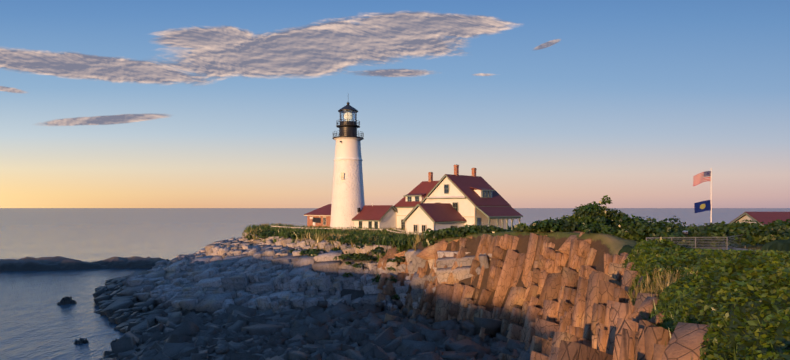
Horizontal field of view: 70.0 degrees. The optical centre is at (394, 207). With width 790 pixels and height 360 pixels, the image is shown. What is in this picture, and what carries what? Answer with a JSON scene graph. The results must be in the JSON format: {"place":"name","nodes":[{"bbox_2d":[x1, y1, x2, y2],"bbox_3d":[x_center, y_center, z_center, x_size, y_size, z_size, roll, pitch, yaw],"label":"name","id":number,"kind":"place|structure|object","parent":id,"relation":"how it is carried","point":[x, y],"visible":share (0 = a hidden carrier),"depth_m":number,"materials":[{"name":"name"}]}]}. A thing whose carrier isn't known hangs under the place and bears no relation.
{"place":"outdoors","nodes":[
{"label":"outdoors","id":0,"kind":"place"},
{"bbox_2d":[0,208,789,359],"bbox_3d":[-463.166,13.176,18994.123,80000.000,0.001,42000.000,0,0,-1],"label":"sea water","id":1,"kind":"structure","parent":0,"point":[37,322],"depth_m":203.24,"materials":[{"name":"blue liquid"}]},
{"bbox_2d":[0,256,108,270],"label":"ledge rock","id":2,"kind":"object","parent":1,"relation":"in","point":[27,263],"visible":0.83,"depth_m":120.28,"materials":[{"name":"grey stone"}]},
{"bbox_2d":[57,296,75,304],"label":"awash rock","id":3,"kind":"object","parent":1,"relation":"in","point":[66,300],"visible":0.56,"depth_m":77.27,"materials":[{"name":"grey stone"}]},
{"bbox_2d":[74,338,88,343],"bbox_3d":[-30.608,13.101,55.042,1.600,1.176,1.000,0,0,-13],"label":"awash rock","id":4,"kind":"object","parent":1,"relation":"in","point":[81,341],"visible":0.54,"depth_m":54.95,"materials":[{"name":"grey stone"}]},
{"bbox_2d":[91,256,170,267],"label":"ledge rock","id":5,"kind":"object","parent":1,"relation":"in","point":[131,262],"visible":0.46,"depth_m":124.44,"materials":[{"name":"grey stone"}]},
{"bbox_2d":[0,0,789,207],"label":"sky","id":6,"kind":"structure","parent":0,"point":[104,103],"materials":[{"name":"blue"}]},
{"bbox_2d":[105,226,762,326],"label":"terrain","id":7,"kind":"structure","parent":0,"point":[603,243],"depth_m":52.92,"materials":[{"name":"stone"}]},
{"bbox_2d":[93,231,491,332],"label":"headland rock","id":8,"kind":"object","parent":7,"relation":"on","point":[219,277],"visible":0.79,"depth_m":68.08,"materials":[{"name":"grey stone"}]},
{"bbox_2d":[245,229,424,254],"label":"headland shrubs","id":9,"kind":"object","parent":8,"relation":"on","point":[356,241],"visible":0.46,"depth_m":72.49,"materials":[{"name":"green plant"}]},
{"bbox_2d":[289,236,408,299],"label":"shrubs","id":10,"kind":"object","parent":8,"relation":"on","point":[353,256],"visible":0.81,"depth_m":67.49,"materials":[{"name":"green plant"}]},
{"bbox_2d":[100,298,530,359],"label":"rocky shore","id":11,"kind":"structure","parent":7,"relation":"on","point":[321,330],"depth_m":48.57,"materials":[{"name":"grey stone"}]},
{"bbox_2d":[304,204,331,227],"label":"fog signal house","id":12,"kind":"structure","parent":7,"relation":"on","point":[321,216],"depth_m":120.32,"materials":[{"name":"red brick"}]},
{"bbox_2d":[272,226,382,229],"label":"tower fence","id":13,"kind":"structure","parent":7,"relation":"on","point":[321,228],"depth_m":99.38,"materials":[{"name":"brown wood"}]},
{"bbox_2d":[330,102,364,227],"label":"lighthouse","id":14,"kind":"object","parent":7,"relation":"on","point":[348,203],"visible":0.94,"depth_m":105.27,"materials":[{"name":"white paint"}]},
{"bbox_2d":[242,223,528,263],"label":"headland grass","id":15,"kind":"structure","parent":7,"relation":"on","point":[319,234],"depth_m":83.38,"materials":[{"name":"green plant"}]},
{"bbox_2d":[402,203,466,234],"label":"building","id":16,"kind":"structure","parent":7,"relation":"on","point":[420,217],"depth_m":86.76,"materials":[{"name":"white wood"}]},
{"bbox_2d":[352,165,522,230],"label":"keepers house","id":17,"kind":"structure","parent":7,"relation":"on","point":[474,199],"depth_m":93.18,"materials":[{"name":"white wood"}]},
{"bbox_2d":[421,217,643,247],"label":"clifftop shrubs","id":18,"kind":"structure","parent":7,"relation":"on","point":[551,225],"depth_m":53.71,"materials":[{"name":"green plant"}]},
{"bbox_2d":[375,231,714,359],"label":"cliff rock","id":19,"kind":"object","parent":7,"relation":"on","point":[600,318],"visible":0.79,"depth_m":46.28,"materials":[{"name":"brown stone"}]},
{"bbox_2d":[559,195,629,228],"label":"knoll shrubs","id":20,"kind":"object","parent":7,"relation":"on","point":[589,213],"visible":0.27,"depth_m":56.99,"materials":[{"name":"green plant"}]},
{"bbox_2d":[646,234,745,249],"bbox_3d":[25.597,3.110,46.320,14.206,1.540,2.424,0,0,-27],"label":"fence","id":21,"kind":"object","parent":7,"relation":"on","point":[726,242],"depth_m":45.44,"materials":[{"name":"metal"}]},
{"bbox_2d":[619,258,775,359],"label":"bank grass","id":22,"kind":"structure","parent":7,"relation":"on","point":[660,284],"depth_m":24.75,"materials":[{"name":"green plant"}]},
{"bbox_2d":[612,214,789,248],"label":"shrubs behind fence","id":23,"kind":"object","parent":7,"relation":"on","point":[756,233],"visible":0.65,"depth_m":49.84,"materials":[{"name":"green plant"}]},
{"bbox_2d":[618,237,789,359],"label":"shrubs","id":24,"kind":"object","parent":7,"relation":"on","point":[780,245],"visible":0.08,"depth_m":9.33,"materials":[{"name":"green plant"}]},
{"bbox_2d":[778,350,789,359],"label":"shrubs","id":25,"kind":"object","parent":24,"relation":"attached to","point":[787,357],"visible":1,"depth_m":6.47,"materials":[{"name":"green plant"}]},
{"bbox_2d":[711,168,711,221],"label":"flagpole","id":26,"kind":"object","parent":7,"relation":"on","point":[711,194],"visible":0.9,"depth_m":72.74,"materials":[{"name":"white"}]},
{"bbox_2d":[693,171,710,185],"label":"american flag","id":27,"kind":"object","parent":26,"relation":"attached to","point":[701,177],"visible":1,"depth_m":72.78,"materials":[{"name":"fabric"}]},
{"bbox_2d":[694,200,710,212],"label":"state flag","id":28,"kind":"object","parent":26,"relation":"attached to","point":[701,206],"visible":0.96,"depth_m":72.79,"materials":[{"name":"blue fabric"}]},
{"bbox_2d":[693,247,750,249],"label":"platform deck","id":29,"kind":"structure","parent":7,"relation":"on","point":[723,248],"depth_m":48.39,"materials":[{"name":"concrete"}]},
{"bbox_2d":[730,212,789,225],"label":"gift shop","id":30,"kind":"structure","parent":7,"relation":"on","point":[765,217],"depth_m":80.43,"materials":[{"name":"red wood"}]}
]}

